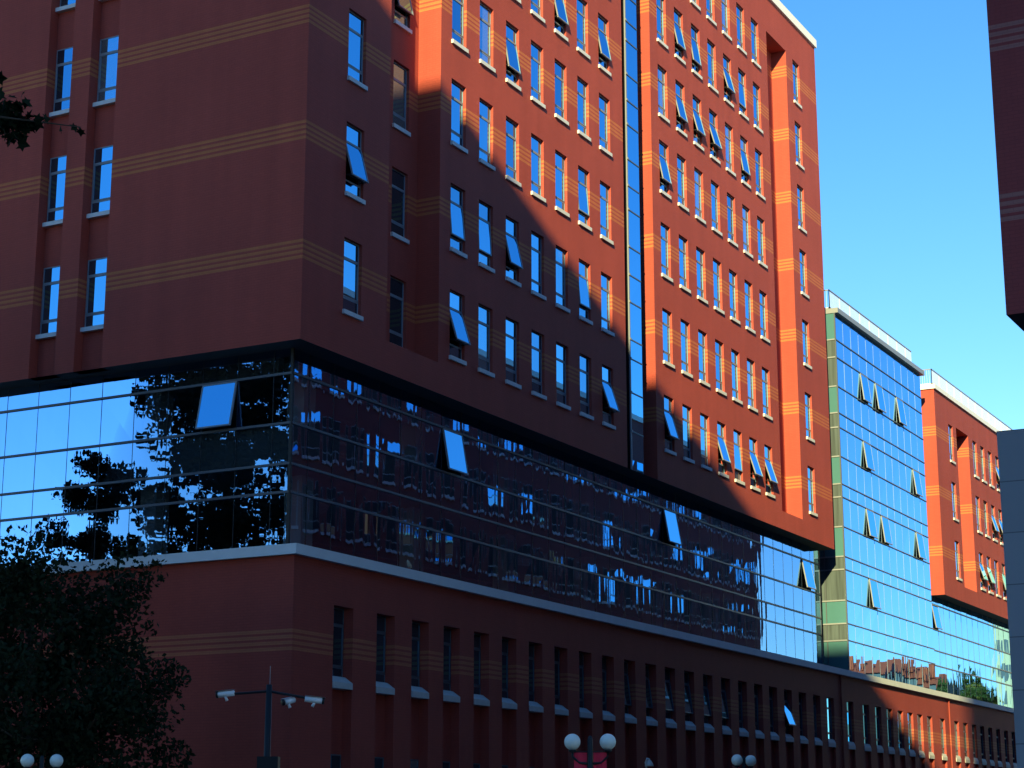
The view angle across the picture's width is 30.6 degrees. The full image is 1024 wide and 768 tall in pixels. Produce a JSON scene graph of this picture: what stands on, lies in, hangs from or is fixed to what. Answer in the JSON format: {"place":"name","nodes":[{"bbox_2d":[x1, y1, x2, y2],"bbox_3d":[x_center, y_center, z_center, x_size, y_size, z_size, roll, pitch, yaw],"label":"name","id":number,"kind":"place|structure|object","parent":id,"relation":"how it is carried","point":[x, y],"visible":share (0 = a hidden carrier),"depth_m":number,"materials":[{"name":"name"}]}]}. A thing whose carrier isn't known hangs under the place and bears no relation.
{"place":"outdoors","nodes":[
{"label":"outdoors","id":0,"kind":"place"},
{"bbox_2d":[20,754,62,767],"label":"street lamp","id":1,"kind":"object","parent":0,"point":[27,760],"visible":1,"depth_m":47.52,"materials":[{"name":"glass"}]},
{"bbox_2d":[779,0,1023,429],"label":"sky","id":2,"kind":"structure","parent":0,"point":[911,226],"materials":[{"name":"blue"}]},
{"label":"ground","id":3,"kind":"structure","parent":0,"visible":0},
{"bbox_2d":[0,71,84,151],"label":"maple tree","id":4,"kind":"object","parent":3,"relation":"on","point":[19,124],"visible":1,"depth_m":10.94,"materials":[{"name":"green plant"}]},
{"bbox_2d":[0,525,195,767],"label":"street tree","id":5,"kind":"object","parent":3,"relation":"on","point":[72,736],"visible":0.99,"depth_m":51.58,"materials":[{"name":"green plant"}]},
{"bbox_2d":[0,348,1016,767],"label":"podium building","id":6,"kind":"structure","parent":3,"relation":"on","point":[292,510],"depth_m":67.49,"materials":[{"name":"brick"}]},
{"bbox_2d":[332,607,352,689],"bbox_3d":[-5.687,8.620,61.217,0.470,2.660,1.150,-7,-15,27],"label":"window","id":7,"kind":"structure","parent":6,"relation":"in","point":[339,682],"depth_m":61.49,"materials":[{"name":"black glass"}]},
{"bbox_2d":[376,615,394,694],"bbox_3d":[-4.449,9.154,63.452,0.470,2.660,1.150,-7,-15,27],"label":"window","id":8,"kind":"structure","parent":6,"relation":"in","point":[382,688],"depth_m":63.74,"materials":[{"name":"black glass"}]},
{"bbox_2d":[0,0,833,550],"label":"brick tower","id":9,"kind":"structure","parent":6,"relation":"on","point":[588,230],"depth_m":72.14,"materials":[{"name":"red brick"}]},
{"bbox_2d":[35,265,59,339],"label":"window","id":10,"kind":"structure","parent":9,"relation":"in","point":[50,291],"depth_m":67.12,"materials":[{"name":"glass"}]},
{"bbox_2d":[42,155,66,227],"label":"window","id":11,"kind":"structure","parent":9,"relation":"in","point":[55,207],"depth_m":68.10,"materials":[{"name":"glass"}]},
{"bbox_2d":[49,47,72,117],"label":"window","id":12,"kind":"structure","parent":9,"relation":"in","point":[61,93],"depth_m":69.08,"materials":[{"name":"glass"}]},
{"bbox_2d":[80,257,106,332],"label":"window","id":13,"kind":"structure","parent":9,"relation":"in","point":[96,272],"depth_m":66.16,"materials":[{"name":"glass"}]},
{"bbox_2d":[86,145,112,219],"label":"window","id":14,"kind":"structure","parent":9,"relation":"in","point":[102,163],"depth_m":67.14,"materials":[{"name":"glass"}]},
{"bbox_2d":[92,35,118,107],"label":"window","id":15,"kind":"structure","parent":9,"relation":"in","point":[108,54],"depth_m":68.11,"materials":[{"name":"glass"}]},
{"bbox_2d":[342,238,363,321],"bbox_3d":[-5.504,-3.591,64.170,0.280,2.735,1.200,-7,-15,27],"label":"window","id":16,"kind":"structure","parent":9,"relation":"in","point":[351,250],"depth_m":64.28,"materials":[{"name":"glass"}]},
{"bbox_2d":[345,123,368,204],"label":"window","id":17,"kind":"structure","parent":9,"relation":"in","point":[353,145],"depth_m":65.17,"materials":[{"name":"glass"}]},
{"bbox_2d":[347,10,367,90],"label":"window","id":18,"kind":"structure","parent":9,"relation":"in","point":[356,24],"depth_m":66.24,"materials":[{"name":"glass"}]},
{"bbox_2d":[389,276,403,346],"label":"window","id":19,"kind":"structure","parent":9,"relation":"in","point":[396,286],"depth_m":68.71,"materials":[{"name":"glass"}]},
{"bbox_2d":[390,168,409,244],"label":"window","id":20,"kind":"structure","parent":9,"relation":"in","point":[398,179],"depth_m":69.64,"materials":[{"name":"glass"}]},
{"bbox_2d":[392,62,410,136],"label":"window","id":21,"kind":"structure","parent":9,"relation":"in","point":[400,73],"depth_m":70.64,"materials":[{"name":"glass"}]},
{"bbox_2d":[394,0,413,34],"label":"window","id":22,"kind":"structure","parent":9,"relation":"in","point":[400,20],"depth_m":71.33,"materials":[{"name":"glass"}]},
{"bbox_2d":[450,185,467,258],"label":"window","id":23,"kind":"structure","parent":9,"relation":"in","point":[457,230],"depth_m":71.36,"materials":[{"name":"glass"}]},
{"bbox_2d":[450,81,467,153],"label":"window","id":24,"kind":"structure","parent":9,"relation":"in","point":[457,91],"depth_m":72.40,"materials":[{"name":"glass"}]},
{"bbox_2d":[449,291,470,365],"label":"window","id":25,"kind":"structure","parent":9,"relation":"in","point":[459,327],"depth_m":70.34,"materials":[{"name":"glass"}]},
{"bbox_2d":[451,0,468,53],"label":"window","id":26,"kind":"structure","parent":9,"relation":"in","point":[457,39],"depth_m":73.31,"materials":[{"name":"glass"}]},
{"bbox_2d":[478,305,494,377],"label":"window","id":27,"kind":"structure","parent":9,"relation":"in","point":[484,313],"depth_m":72.33,"materials":[{"name":"glass"}]},
{"bbox_2d":[478,201,494,273],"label":"window","id":28,"kind":"structure","parent":9,"relation":"in","point":[485,246],"depth_m":73.24,"materials":[{"name":"glass"}]},
{"bbox_2d":[479,100,494,170],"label":"window","id":29,"kind":"structure","parent":9,"relation":"in","point":[484,109],"depth_m":74.26,"materials":[{"name":"glass"}]},
{"bbox_2d":[479,3,495,72],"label":"window","id":30,"kind":"structure","parent":9,"relation":"in","point":[485,14],"depth_m":75.26,"materials":[{"name":"glass"}]},
{"bbox_2d":[505,118,520,187],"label":"window","id":31,"kind":"structure","parent":9,"relation":"in","point":[510,175],"depth_m":76.15,"materials":[{"name":"glass"}]},
{"bbox_2d":[505,23,520,91],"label":"window","id":32,"kind":"structure","parent":9,"relation":"in","point":[511,47],"depth_m":77.03,"materials":[{"name":"glass"}]},
{"bbox_2d":[505,318,521,389],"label":"window","id":33,"kind":"structure","parent":9,"relation":"in","point":[511,327],"depth_m":74.21,"materials":[{"name":"glass"}]},
{"bbox_2d":[505,217,522,287],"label":"window","id":34,"kind":"structure","parent":9,"relation":"in","point":[511,228],"depth_m":75.08,"materials":[{"name":"glass"}]},
{"bbox_2d":[531,135,545,202],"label":"window","id":35,"kind":"structure","parent":9,"relation":"in","point":[535,143],"depth_m":78.01,"materials":[{"name":"glass"}]},
{"bbox_2d":[531,42,545,108],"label":"window","id":36,"kind":"structure","parent":9,"relation":"in","point":[535,51],"depth_m":79.01,"materials":[{"name":"glass"}]},
{"bbox_2d":[531,331,546,399],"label":"window","id":37,"kind":"structure","parent":9,"relation":"in","point":[536,391],"depth_m":76.10,"materials":[{"name":"glass"}]},
{"bbox_2d":[531,232,546,300],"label":"window","id":38,"kind":"structure","parent":9,"relation":"in","point":[536,258],"depth_m":77.07,"materials":[{"name":"glass"}]},
{"bbox_2d":[554,61,568,125],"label":"window","id":39,"kind":"structure","parent":9,"relation":"in","point":[559,69],"depth_m":80.88,"materials":[{"name":"glass"}]},
{"bbox_2d":[554,0,568,41],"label":"window","id":40,"kind":"structure","parent":9,"relation":"in","point":[561,15],"depth_m":81.54,"materials":[{"name":"glass"}]},
{"bbox_2d":[555,151,569,217],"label":"window","id":41,"kind":"structure","parent":9,"relation":"in","point":[559,159],"depth_m":79.90,"materials":[{"name":"glass"}]},
{"bbox_2d":[556,247,569,313],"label":"window","id":42,"kind":"structure","parent":9,"relation":"in","point":[560,254],"depth_m":78.93,"materials":[{"name":"glass"}]},
{"bbox_2d":[556,343,570,410],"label":"window","id":43,"kind":"structure","parent":9,"relation":"in","point":[560,350],"depth_m":77.94,"materials":[{"name":"glass"}]},
{"bbox_2d":[577,0,589,59],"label":"window","id":44,"kind":"structure","parent":9,"relation":"in","point":[581,29],"depth_m":83.68,"materials":[{"name":"glass"}]},
{"bbox_2d":[577,78,590,141],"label":"window","id":45,"kind":"structure","parent":9,"relation":"in","point":[581,86],"depth_m":82.76,"materials":[{"name":"glass"}]},
{"bbox_2d":[578,167,591,231],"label":"window","id":46,"kind":"structure","parent":9,"relation":"in","point":[583,204],"depth_m":81.74,"materials":[{"name":"glass"}]},
{"bbox_2d":[579,260,592,325],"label":"window","id":47,"kind":"structure","parent":9,"relation":"in","point":[584,295],"depth_m":80.73,"materials":[{"name":"glass"}]},
{"bbox_2d":[580,355,593,420],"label":"window","id":48,"kind":"structure","parent":9,"relation":"in","point":[584,362],"depth_m":79.83,"materials":[{"name":"glass"}]},
{"bbox_2d":[598,15,611,76],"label":"window","id":49,"kind":"structure","parent":9,"relation":"in","point":[602,37],"depth_m":85.43,"materials":[{"name":"glass"}]},
{"bbox_2d":[599,95,611,156],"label":"window","id":50,"kind":"structure","parent":9,"relation":"in","point":[603,123],"depth_m":84.64,"materials":[{"name":"glass"}]},
{"bbox_2d":[600,182,613,244],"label":"window","id":51,"kind":"structure","parent":9,"relation":"in","point":[604,202],"depth_m":83.66,"materials":[{"name":"glass"}]},
{"bbox_2d":[601,273,614,336],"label":"window","id":52,"kind":"structure","parent":9,"relation":"in","point":[605,282],"depth_m":82.68,"materials":[{"name":"glass"}]},
{"bbox_2d":[602,365,619,429],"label":"window","id":53,"kind":"structure","parent":9,"relation":"in","point":[606,372],"depth_m":81.60,"materials":[{"name":"glass"}]},
{"bbox_2d":[656,0,667,49],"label":"window","id":54,"kind":"structure","parent":9,"relation":"in","point":[659,3],"depth_m":92.13,"materials":[{"name":"glass"}]},
{"bbox_2d":[658,66,669,123],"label":"window","id":55,"kind":"structure","parent":9,"relation":"in","point":[661,74],"depth_m":91.24,"materials":[{"name":"glass"}]},
{"bbox_2d":[659,141,671,199],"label":"window","id":56,"kind":"structure","parent":9,"relation":"in","point":[663,163],"depth_m":90.21,"materials":[{"name":"glass"}]},
{"bbox_2d":[661,224,672,282],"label":"window","id":57,"kind":"structure","parent":9,"relation":"in","point":[664,230],"depth_m":89.38,"materials":[{"name":"glass"}]},
{"bbox_2d":[662,309,674,368],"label":"window","id":58,"kind":"structure","parent":9,"relation":"in","point":[665,315],"depth_m":88.38,"materials":[{"name":"glass"}]},
{"bbox_2d":[664,396,679,455],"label":"window","id":59,"kind":"structure","parent":9,"relation":"in","point":[673,434],"depth_m":87.28,"materials":[{"name":"glass"}]},
{"bbox_2d":[674,9,685,64],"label":"window","id":60,"kind":"structure","parent":9,"relation":"in","point":[677,17],"depth_m":93.87,"materials":[{"name":"glass"}]},
{"bbox_2d":[675,81,687,137],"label":"window","id":61,"kind":"structure","parent":9,"relation":"in","point":[682,115],"depth_m":92.98,"materials":[{"name":"glass"}]},
{"bbox_2d":[677,155,688,211],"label":"window","id":62,"kind":"structure","parent":9,"relation":"in","point":[680,162],"depth_m":92.22,"materials":[{"name":"glass"}]},
{"bbox_2d":[679,236,690,293],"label":"window","id":63,"kind":"structure","parent":9,"relation":"in","point":[682,243],"depth_m":91.23,"materials":[{"name":"glass"}]},
{"bbox_2d":[681,320,692,377],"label":"window","id":64,"kind":"structure","parent":9,"relation":"in","point":[684,327],"depth_m":90.23,"materials":[{"name":"glass"}]},
{"bbox_2d":[682,405,694,463],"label":"window","id":65,"kind":"structure","parent":9,"relation":"in","point":[686,416],"depth_m":89.27,"materials":[{"name":"glass"}]},
{"bbox_2d":[691,25,701,79],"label":"window","id":66,"kind":"structure","parent":9,"relation":"in","point":[694,45],"depth_m":95.75,"materials":[{"name":"glass"}]},
{"bbox_2d":[693,97,705,150],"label":"window","id":67,"kind":"structure","parent":9,"relation":"in","point":[700,129],"depth_m":94.84,"materials":[{"name":"glass"}]},
{"bbox_2d":[694,169,705,224],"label":"window","id":68,"kind":"structure","parent":9,"relation":"in","point":[698,206],"depth_m":94.06,"materials":[{"name":"glass"}]},
{"bbox_2d":[696,248,707,303],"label":"window","id":69,"kind":"structure","parent":9,"relation":"in","point":[699,254],"depth_m":93.10,"materials":[{"name":"glass"}]},
{"bbox_2d":[698,330,709,387],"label":"window","id":70,"kind":"structure","parent":9,"relation":"in","point":[701,336],"depth_m":92.10,"materials":[{"name":"glass"}]},
{"bbox_2d":[700,414,711,471],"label":"window","id":71,"kind":"structure","parent":9,"relation":"in","point":[703,419],"depth_m":91.12,"materials":[{"name":"glass"}]},
{"bbox_2d":[707,40,718,93],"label":"window","id":72,"kind":"structure","parent":9,"relation":"in","point":[709,46],"depth_m":97.71,"materials":[{"name":"glass"}]},
{"bbox_2d":[709,110,722,163],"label":"window","id":73,"kind":"structure","parent":9,"relation":"in","point":[716,140],"depth_m":96.69,"materials":[{"name":"glass"}]},
{"bbox_2d":[711,182,721,235],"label":"window","id":74,"kind":"structure","parent":9,"relation":"in","point":[713,187],"depth_m":95.91,"materials":[{"name":"glass"}]},
{"bbox_2d":[713,259,724,314],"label":"window","id":75,"kind":"structure","parent":9,"relation":"in","point":[716,278],"depth_m":94.93,"materials":[{"name":"glass"}]},
{"bbox_2d":[715,340,726,395],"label":"window","id":76,"kind":"structure","parent":9,"relation":"in","point":[718,354],"depth_m":93.94,"materials":[{"name":"glass"}]},
{"bbox_2d":[717,422,730,478],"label":"window","id":77,"kind":"structure","parent":9,"relation":"in","point":[720,429],"depth_m":92.87,"materials":[{"name":"glass"}]},
{"bbox_2d":[723,55,735,107],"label":"window","id":78,"kind":"structure","parent":9,"relation":"in","point":[726,72],"depth_m":99.47,"materials":[{"name":"glass"}]},
{"bbox_2d":[725,124,735,176],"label":"window","id":79,"kind":"structure","parent":9,"relation":"in","point":[727,129],"depth_m":98.68,"materials":[{"name":"glass"}]},
{"bbox_2d":[727,194,737,247],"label":"window","id":80,"kind":"structure","parent":9,"relation":"in","point":[729,199],"depth_m":97.78,"materials":[{"name":"glass"}]},
{"bbox_2d":[729,270,739,324],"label":"window","id":81,"kind":"structure","parent":9,"relation":"in","point":[731,275],"depth_m":96.81,"materials":[{"name":"glass"}]},
{"bbox_2d":[731,350,742,404],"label":"window","id":82,"kind":"structure","parent":9,"relation":"in","point":[735,398],"depth_m":95.82,"materials":[{"name":"glass"}]},
{"bbox_2d":[734,430,744,485],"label":"window","id":83,"kind":"structure","parent":9,"relation":"in","point":[737,451],"depth_m":94.77,"materials":[{"name":"glass"}]},
{"bbox_2d":[738,70,748,120],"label":"window","id":84,"kind":"structure","parent":9,"relation":"in","point":[742,101],"depth_m":101.38,"materials":[{"name":"glass"}]},
{"bbox_2d":[740,137,750,188],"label":"window","id":85,"kind":"structure","parent":9,"relation":"in","point":[744,161],"depth_m":100.42,"materials":[{"name":"glass"}]},
{"bbox_2d":[742,206,752,257],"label":"window","id":86,"kind":"structure","parent":9,"relation":"in","point":[745,212],"depth_m":99.61,"materials":[{"name":"glass"}]},
{"bbox_2d":[745,281,755,333],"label":"window","id":87,"kind":"structure","parent":9,"relation":"in","point":[747,286],"depth_m":98.64,"materials":[{"name":"glass"}]},
{"bbox_2d":[747,359,757,412],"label":"window","id":88,"kind":"structure","parent":9,"relation":"in","point":[749,364],"depth_m":97.68,"materials":[{"name":"glass"}]},
{"bbox_2d":[749,438,762,491],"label":"window","id":89,"kind":"structure","parent":9,"relation":"in","point":[757,470],"depth_m":96.55,"materials":[{"name":"glass"}]},
{"bbox_2d":[762,368,772,420],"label":"window","id":90,"kind":"structure","parent":9,"relation":"in","point":[764,372],"depth_m":99.54,"materials":[{"name":"glass"}]},
{"bbox_2d":[764,445,777,498],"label":"window","id":91,"kind":"structure","parent":9,"relation":"in","point":[772,477],"depth_m":98.41,"materials":[{"name":"glass"}]},
{"bbox_2d":[411,622,428,698],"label":"window","id":92,"kind":"structure","parent":6,"relation":"in","point":[417,692],"depth_m":65.69,"materials":[{"name":"black glass"}]},
{"bbox_2d":[443,628,459,702],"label":"window","id":93,"kind":"structure","parent":6,"relation":"in","point":[449,696],"depth_m":67.55,"materials":[{"name":"black glass"}]},
{"bbox_2d":[474,633,489,706],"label":"window","id":94,"kind":"structure","parent":6,"relation":"in","point":[479,700],"depth_m":69.47,"materials":[{"name":"black glass"}]},
{"bbox_2d":[502,639,516,709],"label":"window","id":95,"kind":"structure","parent":6,"relation":"in","point":[508,704],"depth_m":71.29,"materials":[{"name":"black glass"}]},
{"bbox_2d":[529,643,543,712],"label":"window","id":96,"kind":"structure","parent":6,"relation":"in","point":[534,707],"depth_m":73.13,"materials":[{"name":"black glass"}]},
{"bbox_2d":[554,648,568,715],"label":"window","id":97,"kind":"structure","parent":6,"relation":"in","point":[560,710],"depth_m":75.04,"materials":[{"name":"black glass"}]},
{"bbox_2d":[579,653,592,718],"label":"window","id":98,"kind":"structure","parent":6,"relation":"in","point":[585,713],"depth_m":76.92,"materials":[{"name":"black glass"}]},
{"bbox_2d":[602,657,614,720],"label":"window","id":99,"kind":"structure","parent":6,"relation":"in","point":[607,716],"depth_m":78.78,"materials":[{"name":"black glass"}]},
{"bbox_2d":[624,661,636,723],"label":"window","id":100,"kind":"structure","parent":6,"relation":"in","point":[629,719],"depth_m":80.53,"materials":[{"name":"black glass"}]},
{"bbox_2d":[645,665,657,725],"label":"window","id":101,"kind":"structure","parent":6,"relation":"in","point":[650,721],"depth_m":82.40,"materials":[{"name":"black glass"}]},
{"bbox_2d":[665,668,676,728],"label":"window","id":102,"kind":"structure","parent":6,"relation":"in","point":[670,723],"depth_m":84.13,"materials":[{"name":"black glass"}]},
{"bbox_2d":[684,672,695,730],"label":"window","id":103,"kind":"structure","parent":6,"relation":"in","point":[689,726],"depth_m":86.00,"materials":[{"name":"black glass"}]},
{"bbox_2d":[703,675,714,732],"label":"window","id":104,"kind":"structure","parent":6,"relation":"in","point":[708,728],"depth_m":87.86,"materials":[{"name":"black glass"}]},
{"bbox_2d":[721,678,731,734],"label":"window","id":105,"kind":"structure","parent":6,"relation":"in","point":[726,730],"depth_m":89.79,"materials":[{"name":"black glass"}]},
{"bbox_2d":[784,690,796,741],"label":"window","id":106,"kind":"structure","parent":6,"relation":"in","point":[790,721],"depth_m":97.02,"materials":[{"name":"blue glass"}]},
{"bbox_2d":[819,289,935,689],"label":"glass block","id":107,"kind":"structure","parent":6,"relation":"on","point":[876,601],"depth_m":114.31,"materials":[{"name":"glass"}]},
{"bbox_2d":[918,369,1012,629],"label":"brick tower","id":108,"kind":"structure","parent":6,"relation":"on","point":[965,530],"depth_m":133.94,"materials":[{"name":"brick"}]},
{"bbox_2d":[986,0,1023,767],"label":"overhanging building","id":109,"kind":"structure","parent":3,"relation":"on","point":[1005,18],"depth_m":42.95,"materials":[{"name":"brick"}]},
{"label":"road","id":110,"kind":"structure","parent":0,"visible":0},
{"bbox_2d":[215,666,325,767],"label":"camera mast","id":111,"kind":"object","parent":110,"relation":"on","point":[266,760],"visible":1,"depth_m":34.25,"materials":[{"name":"metal"}]},
{"bbox_2d":[564,734,615,767],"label":"street lamp","id":112,"kind":"object","parent":110,"relation":"on","point":[607,743],"visible":1,"depth_m":39.03,"materials":[{"name":"glass"}]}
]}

